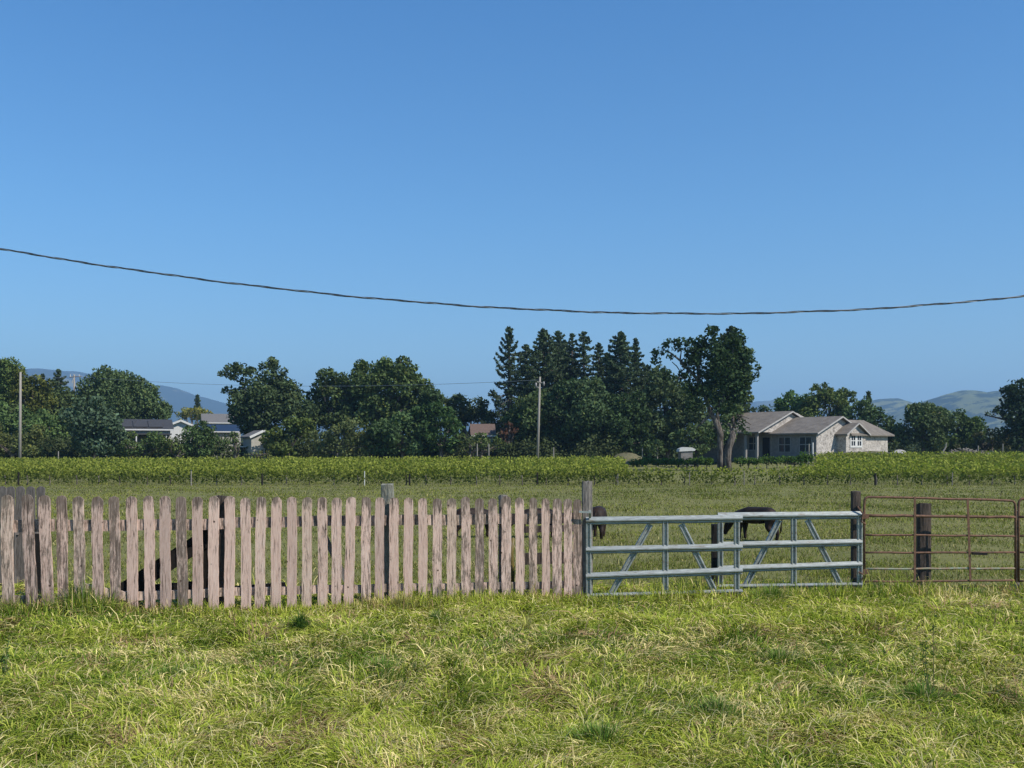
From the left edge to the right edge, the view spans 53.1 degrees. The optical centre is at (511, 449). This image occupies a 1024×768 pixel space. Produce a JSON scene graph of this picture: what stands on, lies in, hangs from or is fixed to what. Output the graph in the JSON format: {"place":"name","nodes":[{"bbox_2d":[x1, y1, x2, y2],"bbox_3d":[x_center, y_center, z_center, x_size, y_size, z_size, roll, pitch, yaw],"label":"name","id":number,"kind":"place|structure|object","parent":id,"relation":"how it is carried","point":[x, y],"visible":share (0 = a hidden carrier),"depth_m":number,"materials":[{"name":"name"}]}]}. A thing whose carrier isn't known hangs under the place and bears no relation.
{"place":"outdoors","nodes":[
{"label":"outdoors","id":0,"kind":"place"},
{"bbox_2d":[25,368,404,443],"bbox_3d":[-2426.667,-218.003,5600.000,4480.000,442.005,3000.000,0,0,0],"label":"mountain","id":1,"kind":"structure","parent":0,"point":[177,399],"depth_m":5302.55,"materials":[{"name":"blue"}]},
{"bbox_2d":[0,564,1023,767],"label":"grass","id":2,"kind":"structure","parent":0,"point":[138,706],"depth_m":8.64,"materials":[{"name":"plant"}]},
{"bbox_2d":[0,456,1023,767],"bbox_3d":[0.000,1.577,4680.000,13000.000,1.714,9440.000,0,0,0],"label":"ground","id":3,"kind":"structure","parent":0,"point":[708,502],"depth_m":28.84,"materials":[{"name":"plant"}]},
{"bbox_2d":[0,635,10,676],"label":"weed","id":4,"kind":"object","parent":3,"relation":"on","point":[3,660],"visible":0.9,"depth_m":8.77,"materials":[{"name":"green plant"}]},
{"bbox_2d":[0,356,26,412],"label":"deciduous tree","id":5,"kind":"object","parent":3,"relation":"on","point":[7,368],"visible":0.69,"depth_m":138.86,"materials":[{"name":"green plant"}]},
{"bbox_2d":[18,372,21,457],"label":"utility pole","id":6,"kind":"object","parent":3,"relation":"on","point":[20,421],"visible":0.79,"depth_m":111.90,"materials":[{"name":"grey wood"}]},
{"bbox_2d":[0,486,44,593],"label":"picket fence","id":7,"kind":"object","parent":3,"relation":"on","point":[19,574],"visible":0.35,"depth_m":15.08,"materials":[{"name":"wood"}]},
{"bbox_2d":[0,422,52,459],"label":"shrub","id":8,"kind":"object","parent":3,"relation":"on","point":[30,449],"visible":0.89,"depth_m":117.89,"materials":[{"name":"green plant"}]},
{"bbox_2d":[7,367,58,415],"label":"deciduous tree","id":9,"kind":"object","parent":3,"relation":"on","point":[38,398],"visible":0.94,"depth_m":133.62,"materials":[{"name":"green plant"}]},
{"bbox_2d":[0,401,70,444],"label":"shrub","id":10,"kind":"object","parent":3,"relation":"on","point":[9,422],"visible":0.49,"depth_m":125.07,"materials":[{"name":"green plant"}]},
{"bbox_2d":[2,383,82,437],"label":"deciduous tree","id":11,"kind":"object","parent":3,"relation":"on","point":[64,399],"visible":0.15,"depth_m":141.98,"materials":[{"name":"green plant"}]},
{"bbox_2d":[51,369,78,439],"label":"pine tree","id":12,"kind":"object","parent":3,"relation":"on","point":[59,382],"visible":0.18,"depth_m":147.82,"materials":[{"name":"green plant"}]},
{"bbox_2d":[59,395,127,458],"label":"oak tree","id":13,"kind":"object","parent":3,"relation":"on","point":[96,425],"visible":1,"depth_m":115.97,"materials":[{"name":"green plant"}]},
{"bbox_2d":[70,364,174,418],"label":"oak tree","id":14,"kind":"object","parent":3,"relation":"on","point":[129,399],"visible":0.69,"depth_m":148.08,"materials":[{"name":"green plant"}]},
{"bbox_2d":[105,419,173,457],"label":"grey house","id":15,"kind":"structure","parent":3,"relation":"on","point":[141,428],"depth_m":124.95,"materials":[{"name":"white paint"}]},
{"bbox_2d":[117,431,170,457],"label":"shrub","id":16,"kind":"object","parent":3,"relation":"on","point":[149,447],"visible":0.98,"depth_m":116.57,"materials":[{"name":"green plant"}]},
{"bbox_2d":[122,430,166,458],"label":"shrub","id":17,"kind":"object","parent":3,"relation":"on","point":[130,433],"visible":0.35,"depth_m":118.57,"materials":[{"name":"green plant"}]},
{"bbox_2d":[162,437,188,457],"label":"shrub","id":18,"kind":"object","parent":3,"relation":"on","point":[176,451],"visible":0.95,"depth_m":116.24,"materials":[{"name":"green plant"}]},
{"bbox_2d":[170,420,193,442],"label":"white house","id":19,"kind":"structure","parent":3,"relation":"on","point":[178,425],"depth_m":135.87,"materials":[{"name":"paint"}]},
{"bbox_2d":[175,406,213,427],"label":"deciduous tree","id":20,"kind":"object","parent":3,"relation":"on","point":[186,413],"visible":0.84,"depth_m":214.58,"materials":[{"name":"green plant"}]},
{"bbox_2d":[179,420,219,458],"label":"deciduous tree","id":21,"kind":"object","parent":3,"relation":"on","point":[204,439],"visible":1,"depth_m":117.33,"materials":[{"name":"green plant"}]},
{"bbox_2d":[201,414,240,445],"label":"house","id":22,"kind":"structure","parent":3,"relation":"on","point":[221,419],"depth_m":170.90,"materials":[{"name":"grey"}]},
{"bbox_2d":[206,424,240,456],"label":"house","id":23,"kind":"structure","parent":3,"relation":"on","point":[221,430],"depth_m":142.58,"materials":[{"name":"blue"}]},
{"bbox_2d":[229,431,240,457],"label":"shrub","id":24,"kind":"object","parent":3,"relation":"on","point":[234,442],"visible":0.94,"depth_m":115.82,"materials":[{"name":"green plant"}]},
{"bbox_2d":[240,430,270,464],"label":"garden shed","id":25,"kind":"structure","parent":3,"relation":"on","point":[252,442],"depth_m":119.80,"materials":[{"name":"grey"}]},
{"bbox_2d":[245,450,272,458],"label":"shrub","id":26,"kind":"object","parent":3,"relation":"on","point":[261,454],"visible":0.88,"depth_m":113.93,"materials":[{"name":"green plant"}]},
{"bbox_2d":[217,356,316,434],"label":"oak tree","id":27,"kind":"object","parent":3,"relation":"on","point":[274,399],"visible":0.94,"depth_m":126.71,"materials":[{"name":"green plant"}]},
{"bbox_2d":[258,409,316,458],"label":"deciduous tree","id":28,"kind":"object","parent":3,"relation":"on","point":[277,443],"visible":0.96,"depth_m":118.19,"materials":[{"name":"green plant"}]},
{"bbox_2d":[0,481,592,610],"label":"picket fence","id":29,"kind":"object","parent":3,"relation":"on","point":[208,546],"visible":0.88,"depth_m":12.85,"materials":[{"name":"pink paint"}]},
{"bbox_2d":[579,510,742,597],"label":"galvanized gate","id":30,"kind":"structure","parent":29,"relation":"attached to","point":[665,548],"depth_m":13.52,"materials":[{"name":"metal"}]},
{"bbox_2d":[0,431,626,460],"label":"hedge undergrowth","id":31,"kind":"object","parent":3,"relation":"on","point":[64,448],"visible":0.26,"depth_m":121.08,"materials":[{"name":"green plant"}]},
{"bbox_2d":[305,366,360,438],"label":"oak tree","id":32,"kind":"object","parent":3,"relation":"on","point":[339,405],"visible":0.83,"depth_m":130.78,"materials":[{"name":"green plant"}]},
{"bbox_2d":[307,418,381,458],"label":"shrub","id":33,"kind":"object","parent":3,"relation":"on","point":[354,437],"visible":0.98,"depth_m":117.58,"materials":[{"name":"green plant"}]},
{"bbox_2d":[348,355,435,429],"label":"oak tree","id":34,"kind":"object","parent":3,"relation":"on","point":[375,401],"visible":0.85,"depth_m":129.65,"materials":[{"name":"green plant"}]},
{"bbox_2d":[363,406,429,458],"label":"deciduous tree","id":35,"kind":"object","parent":3,"relation":"on","point":[386,434],"visible":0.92,"depth_m":117.16,"materials":[{"name":"green plant"}]},
{"bbox_2d":[416,389,444,424],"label":"deciduous tree","id":36,"kind":"object","parent":3,"relation":"on","point":[432,396],"visible":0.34,"depth_m":126.51,"materials":[{"name":"green plant"}]},
{"bbox_2d":[412,400,464,458],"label":"deciduous tree","id":37,"kind":"object","parent":3,"relation":"on","point":[446,420],"visible":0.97,"depth_m":117.46,"materials":[{"name":"green plant"}]},
{"bbox_2d":[441,393,491,437],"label":"oak tree","id":38,"kind":"object","parent":3,"relation":"on","point":[467,412],"visible":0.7,"depth_m":138.92,"materials":[{"name":"green plant"}]},
{"bbox_2d":[456,508,498,537],"bbox_3d":[-0.861,1.845,25.791,1.568,0.744,0.420,0,0,-15],"label":"grazing cow","id":39,"kind":"object","parent":3,"relation":"on","point":[458,511],"visible":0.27,"depth_m":25.62},
{"bbox_2d":[469,424,495,445],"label":"brown house","id":40,"kind":"structure","parent":3,"relation":"on","point":[489,430],"depth_m":127.27,"materials":[{"name":"beige"}]},
{"bbox_2d":[454,433,511,458],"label":"shrub","id":41,"kind":"object","parent":3,"relation":"on","point":[466,443],"visible":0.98,"depth_m":116.99,"materials":[{"name":"green plant"}]},
{"bbox_2d":[474,432,500,458],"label":"shrub","id":42,"kind":"object","parent":3,"relation":"on","point":[483,437],"visible":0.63,"depth_m":118.78,"materials":[{"name":"green plant"}]},
{"bbox_2d":[483,413,505,438],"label":"oak tree","id":43,"kind":"object","parent":3,"relation":"on","point":[491,420],"visible":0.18,"depth_m":138.06,"materials":[{"name":"green plant"}]},
{"bbox_2d":[480,326,530,440],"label":"redwood tree","id":44,"kind":"object","parent":3,"relation":"on","point":[507,402],"visible":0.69,"depth_m":133.47,"materials":[{"name":"green plant"}]},
{"bbox_2d":[498,421,519,458],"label":"deciduous tree","id":45,"kind":"object","parent":3,"relation":"on","point":[511,432],"visible":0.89,"depth_m":121.87,"materials":[{"name":"green plant"}]},
{"bbox_2d":[0,466,1023,485],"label":"vine row","id":46,"kind":"object","parent":3,"relation":"on","point":[662,479],"visible":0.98,"depth_m":63.97,"materials":[{"name":"green plant"}]},
{"bbox_2d":[0,450,1023,482],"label":"vineyard","id":47,"kind":"object","parent":3,"relation":"on","point":[891,461],"visible":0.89,"depth_m":74.71,"materials":[{"name":"green plant"}]},
{"bbox_2d":[511,538,514,581],"bbox_3d":[0.000,1.559,14.010,0.078,0.693,0.080,0,0,0],"label":"plastic pipe","id":48,"kind":"object","parent":3,"relation":"on","point":[512,561],"visible":0.61,"depth_m":13.99,"materials":[{"name":"plastic"}]},
{"bbox_2d":[505,344,539,407],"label":"redwood tree","id":49,"kind":"object","parent":3,"relation":"on","point":[522,365],"visible":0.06,"depth_m":139.67,"materials":[{"name":"green plant"}]},
{"bbox_2d":[498,388,564,452],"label":"oak tree","id":50,"kind":"object","parent":3,"relation":"on","point":[522,421],"visible":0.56,"depth_m":123.22,"materials":[{"name":"green plant"}]},
{"bbox_2d":[68,429,997,453],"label":"distant woods","id":51,"kind":"object","parent":3,"relation":"on","point":[319,434],"depth_m":366.63,"materials":[{"name":"green plant"}]},
{"bbox_2d":[535,377,544,457],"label":"utility pole","id":52,"kind":"object","parent":3,"relation":"on","point":[538,427],"visible":0.92,"depth_m":114.88,"materials":[{"name":"grey wood"}]},
{"bbox_2d":[77,376,531,385],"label":"power line","id":53,"kind":"object","parent":52,"relation":"attached to","point":[378,385],"visible":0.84,"depth_m":124.43,"materials":[{"name":"metal"}]},
{"bbox_2d":[513,327,574,436],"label":"redwood tree","id":54,"kind":"object","parent":3,"relation":"on","point":[549,368],"visible":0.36,"depth_m":134.74,"materials":[{"name":"green plant"}]},
{"bbox_2d":[524,525,582,589],"bbox_3d":[0.565,1.576,14.325,0.933,1.049,0.090,0,0,0],"label":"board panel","id":55,"kind":"object","parent":3,"relation":"on","point":[539,555],"visible":0.04,"depth_m":14.28,"materials":[{"name":"wood"}]},
{"bbox_2d":[550,330,570,422],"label":"redwood tree","id":56,"kind":"object","parent":3,"relation":"on","point":[557,333],"visible":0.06,"depth_m":141.62,"materials":[{"name":"green plant"}]},
{"bbox_2d":[555,333,582,441],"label":"redwood tree","id":57,"kind":"object","parent":3,"relation":"on","point":[570,349],"visible":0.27,"depth_m":138.78,"materials":[{"name":"green plant"}]},
{"bbox_2d":[542,375,614,465],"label":"oak tree","id":58,"kind":"object","parent":3,"relation":"on","point":[577,412],"visible":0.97,"depth_m":121.46,"materials":[{"name":"green plant"}]},
{"bbox_2d":[566,331,598,439],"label":"redwood tree","id":59,"kind":"object","parent":3,"relation":"on","point":[583,348],"visible":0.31,"depth_m":136.70,"materials":[{"name":"green plant"}]},
{"bbox_2d":[589,342,605,452],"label":"redwood tree","id":60,"kind":"object","parent":3,"relation":"on","point":[598,357],"visible":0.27,"depth_m":139.86,"materials":[{"name":"green plant"}]},
{"bbox_2d":[593,506,606,538],"bbox_3d":[2.166,1.813,25.679,0.452,0.800,1.685,0,0,10],"label":"grazing cow","id":61,"kind":"object","parent":3,"relation":"on","point":[599,511],"visible":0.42,"depth_m":25.08},
{"bbox_2d":[600,352,615,455],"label":"redwood tree","id":62,"kind":"object","parent":3,"relation":"on","point":[606,354],"visible":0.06,"depth_m":140.67,"materials":[{"name":"green plant"}]},
{"bbox_2d":[590,331,654,450],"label":"redwood tree","id":63,"kind":"object","parent":3,"relation":"on","point":[620,381],"visible":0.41,"depth_m":132.34,"materials":[{"name":"green plant"}]},
{"bbox_2d":[593,390,655,456],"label":"oak tree","id":64,"kind":"object","parent":3,"relation":"on","point":[628,412],"visible":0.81,"depth_m":123.11,"materials":[{"name":"green plant"}]},
{"bbox_2d":[613,452,650,464],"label":"soil heap","id":65,"kind":"object","parent":3,"relation":"on","point":[628,456],"visible":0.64,"depth_m":115.43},
{"bbox_2d":[628,457,643,467],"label":"grapevine","id":66,"kind":"object","parent":3,"relation":"on","point":[636,462],"visible":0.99,"depth_m":98.85,"materials":[{"name":"green plant"}]},
{"bbox_2d":[629,338,654,451],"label":"redwood tree","id":67,"kind":"object","parent":3,"relation":"on","point":[635,345],"visible":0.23,"depth_m":135.63,"materials":[{"name":"green plant"}]},
{"bbox_2d":[640,364,665,457],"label":"redwood tree","id":68,"kind":"object","parent":3,"relation":"on","point":[648,383],"visible":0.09,"depth_m":137.69,"materials":[{"name":"green plant"}]},
{"bbox_2d":[632,364,713,459],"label":"oak tree","id":69,"kind":"object","parent":3,"relation":"on","point":[676,417],"visible":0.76,"depth_m":125.31,"materials":[{"name":"green plant"}]},
{"bbox_2d":[669,456,684,469],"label":"grapevine","id":70,"kind":"object","parent":3,"relation":"on","point":[676,462],"visible":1,"depth_m":98.82,"materials":[{"name":"green plant"}]},
{"bbox_2d":[676,447,695,466],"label":"canopy trailer","id":71,"kind":"object","parent":3,"relation":"on","point":[684,455],"visible":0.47,"depth_m":110.10,"materials":[{"name":"grey paint"}]},
{"bbox_2d":[641,413,737,466],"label":"oak tree","id":72,"kind":"object","parent":3,"relation":"on","point":[698,434],"visible":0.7,"depth_m":112.53,"materials":[{"name":"green plant"}]},
{"bbox_2d":[689,456,704,467],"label":"grapevine","id":73,"kind":"object","parent":3,"relation":"on","point":[696,461],"visible":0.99,"depth_m":98.87,"materials":[{"name":"green plant"}]},
{"bbox_2d":[650,324,761,470],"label":"forked oak","id":74,"kind":"object","parent":3,"relation":"on","point":[723,359],"visible":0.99,"depth_m":95.68,"materials":[{"name":"green plant"}]},
{"bbox_2d":[711,524,716,585],"bbox_3d":[2.871,1.554,14.499,0.106,0.996,0.105,0,0,0],"label":"gate post","id":75,"kind":"object","parent":3,"relation":"on","point":[713,541],"visible":0.43,"depth_m":14.45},
{"bbox_2d":[700,345,755,418],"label":"oak tree","id":76,"kind":"object","parent":3,"relation":"on","point":[748,401],"visible":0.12,"depth_m":128.78,"materials":[{"name":"green plant"}]},
{"bbox_2d":[708,325,753,418],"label":"redwood tree","id":77,"kind":"object","parent":3,"relation":"on","point":[730,335],"visible":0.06,"depth_m":131.38,"materials":[{"name":"green plant"}]},
{"bbox_2d":[733,456,747,468],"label":"grapevine","id":78,"kind":"object","parent":3,"relation":"on","point":[742,461],"visible":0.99,"depth_m":102.84,"materials":[{"name":"green plant"}]},
{"bbox_2d":[723,507,781,540],"bbox_3d":[5.934,1.820,25.271,0.462,0.818,1.724,0,0,-42],"label":"grazing cow","id":79,"kind":"object","parent":3,"relation":"on","point":[769,524],"visible":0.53,"depth_m":25.07},
{"bbox_2d":[751,404,775,411],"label":"shrub","id":80,"kind":"object","parent":3,"relation":"on","point":[762,408],"visible":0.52,"depth_m":149.60,"materials":[{"name":"green plant"}]},
{"bbox_2d":[769,455,784,467],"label":"grapevine","id":81,"kind":"object","parent":3,"relation":"on","point":[776,460],"visible":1,"depth_m":102.85,"materials":[{"name":"green plant"}]},
{"bbox_2d":[687,411,894,461],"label":"ranch house","id":82,"kind":"structure","parent":3,"relation":"on","point":[784,433],"depth_m":121.06,"materials":[{"name":"paint"}]},
{"bbox_2d":[748,436,754,450],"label":"window","id":83,"kind":"structure","parent":82,"relation":"in","point":[751,439],"depth_m":124.36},
{"bbox_2d":[763,438,769,456],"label":"door","id":84,"kind":"structure","parent":82,"relation":"in","point":[766,441],"depth_m":122.52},
{"bbox_2d":[778,437,790,452],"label":"window","id":85,"kind":"structure","parent":82,"relation":"in","point":[784,443],"depth_m":120.45,"materials":[{"name":"glass"}]},
{"bbox_2d":[799,436,811,452],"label":"window","id":86,"kind":"structure","parent":82,"relation":"in","point":[804,441],"depth_m":118.12,"materials":[{"name":"glass"}]},
{"bbox_2d":[773,389,812,415],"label":"oak tree","id":87,"kind":"object","parent":3,"relation":"on","point":[791,400],"visible":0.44,"depth_m":145.44,"materials":[{"name":"green plant"}]},
{"bbox_2d":[796,451,813,465],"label":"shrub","id":88,"kind":"object","parent":3,"relation":"on","point":[807,457],"visible":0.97,"depth_m":91.90,"materials":[{"name":"green plant"}]},
{"bbox_2d":[613,428,1019,460],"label":"orchard undergrowth","id":89,"kind":"object","parent":3,"relation":"on","point":[892,447],"visible":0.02,"depth_m":152.22,"materials":[{"name":"green plant"}]},
{"bbox_2d":[798,381,857,417],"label":"oak tree","id":90,"kind":"object","parent":3,"relation":"on","point":[823,397],"visible":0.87,"depth_m":142.47,"materials":[{"name":"green plant"}]},
{"bbox_2d":[850,491,860,588],"bbox_3d":[4.817,1.324,14.350,0.132,1.481,0.132,0,0,0],"label":"gate post","id":91,"kind":"object","parent":3,"relation":"on","point":[855,499],"visible":0.39,"depth_m":14.29,"materials":[{"name":"wood"}]},
{"bbox_2d":[717,506,865,588],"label":"galvanized gate","id":92,"kind":"structure","parent":91,"relation":"attached to","point":[793,544],"depth_m":14.07,"materials":[{"name":"metal"}]},
{"bbox_2d":[863,496,1016,582],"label":"tube gate","id":93,"kind":"structure","parent":91,"relation":"attached to","point":[867,516],"depth_m":14.19,"materials":[{"name":"metal"}]},
{"bbox_2d":[842,395,899,444],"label":"oak tree","id":94,"kind":"object","parent":3,"relation":"on","point":[872,415],"visible":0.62,"depth_m":135.44,"materials":[{"name":"green plant"}]},
{"bbox_2d":[916,503,930,588],"bbox_3d":[5.849,1.413,14.550,0.182,1.311,0.181,0,0,0],"label":"gate post","id":95,"kind":"object","parent":3,"relation":"on","point":[923,526],"visible":0.74,"depth_m":14.47,"materials":[{"name":"wood"}]},
{"bbox_2d":[893,401,963,455],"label":"oak tree","id":96,"kind":"object","parent":3,"relation":"on","point":[929,418],"visible":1,"depth_m":130.49,"materials":[{"name":"green plant"}]},
{"bbox_2d":[920,609,940,695],"bbox_3d":[3.248,1.609,7.948,0.168,0.736,0.102,0,0,0],"label":"weed","id":97,"kind":"object","parent":3,"relation":"on","point":[925,642],"visible":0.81,"depth_m":7.95,"materials":[{"name":"green plant"}]},
{"bbox_2d":[937,408,988,451],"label":"oak tree","id":98,"kind":"object","parent":3,"relation":"on","point":[966,430],"visible":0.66,"depth_m":133.10,"materials":[{"name":"green plant"}]},
{"bbox_2d":[941,443,993,456],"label":"log pile","id":99,"kind":"object","parent":3,"relation":"on","point":[966,450],"visible":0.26,"depth_m":115.77,"materials":[{"name":"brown wood"}]},
{"bbox_2d":[954,428,1013,451],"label":"shrub","id":100,"kind":"object","parent":3,"relation":"on","point":[977,439],"visible":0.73,"depth_m":127.65,"materials":[{"name":"green plant"}]},
{"bbox_2d":[985,377,1023,452],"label":"oak tree","id":101,"kind":"object","parent":3,"relation":"on","point":[1012,403],"visible":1,"depth_m":121.28,"materials":[{"name":"green plant"}]},
{"bbox_3d":[7.064,1.460,14.320,0.057,1.223,0.057,0,0,0],"label":"gate post","id":102,"kind":"object","parent":3,"relation":"on","visible":0},
{"bbox_2d":[1017,498,1023,581],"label":"tube gate","id":103,"kind":"structure","parent":102,"relation":"attached to","point":[1019,516],"depth_m":14.24,"materials":[{"name":"metal"}]},
{"bbox_2d":[0,248,1023,314],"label":"overhead cable","id":104,"kind":"object","parent":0,"point":[400,300],"visible":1,"depth_m":15.99,"materials":[{"name":"metal"}]},
{"bbox_2d":[0,0,1023,425],"label":"sky","id":105,"kind":"structure","parent":0,"point":[648,156],"materials":[{"name":"blue"}]},
{"bbox_2d":[438,398,831,435],"bbox_3d":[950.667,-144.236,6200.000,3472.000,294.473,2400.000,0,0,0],"label":"mountain","id":106,"kind":"structure","parent":0,"point":[759,403],"depth_m":5743.86,"materials":[{"name":"blue"}]},
{"bbox_2d":[852,398,912,420],"bbox_3d":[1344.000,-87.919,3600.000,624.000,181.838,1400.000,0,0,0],"label":"hill","id":107,"kind":"structure","parent":0,"point":[890,406],"depth_m":3433.54,"materials":[{"name":"blue"}]},
{"bbox_2d":[879,390,1020,438],"bbox_3d":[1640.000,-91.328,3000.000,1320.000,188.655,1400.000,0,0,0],"label":"hill","id":108,"kind":"structure","parent":0,"point":[972,403],"depth_m":2792.24,"materials":[{"name":"blue"}]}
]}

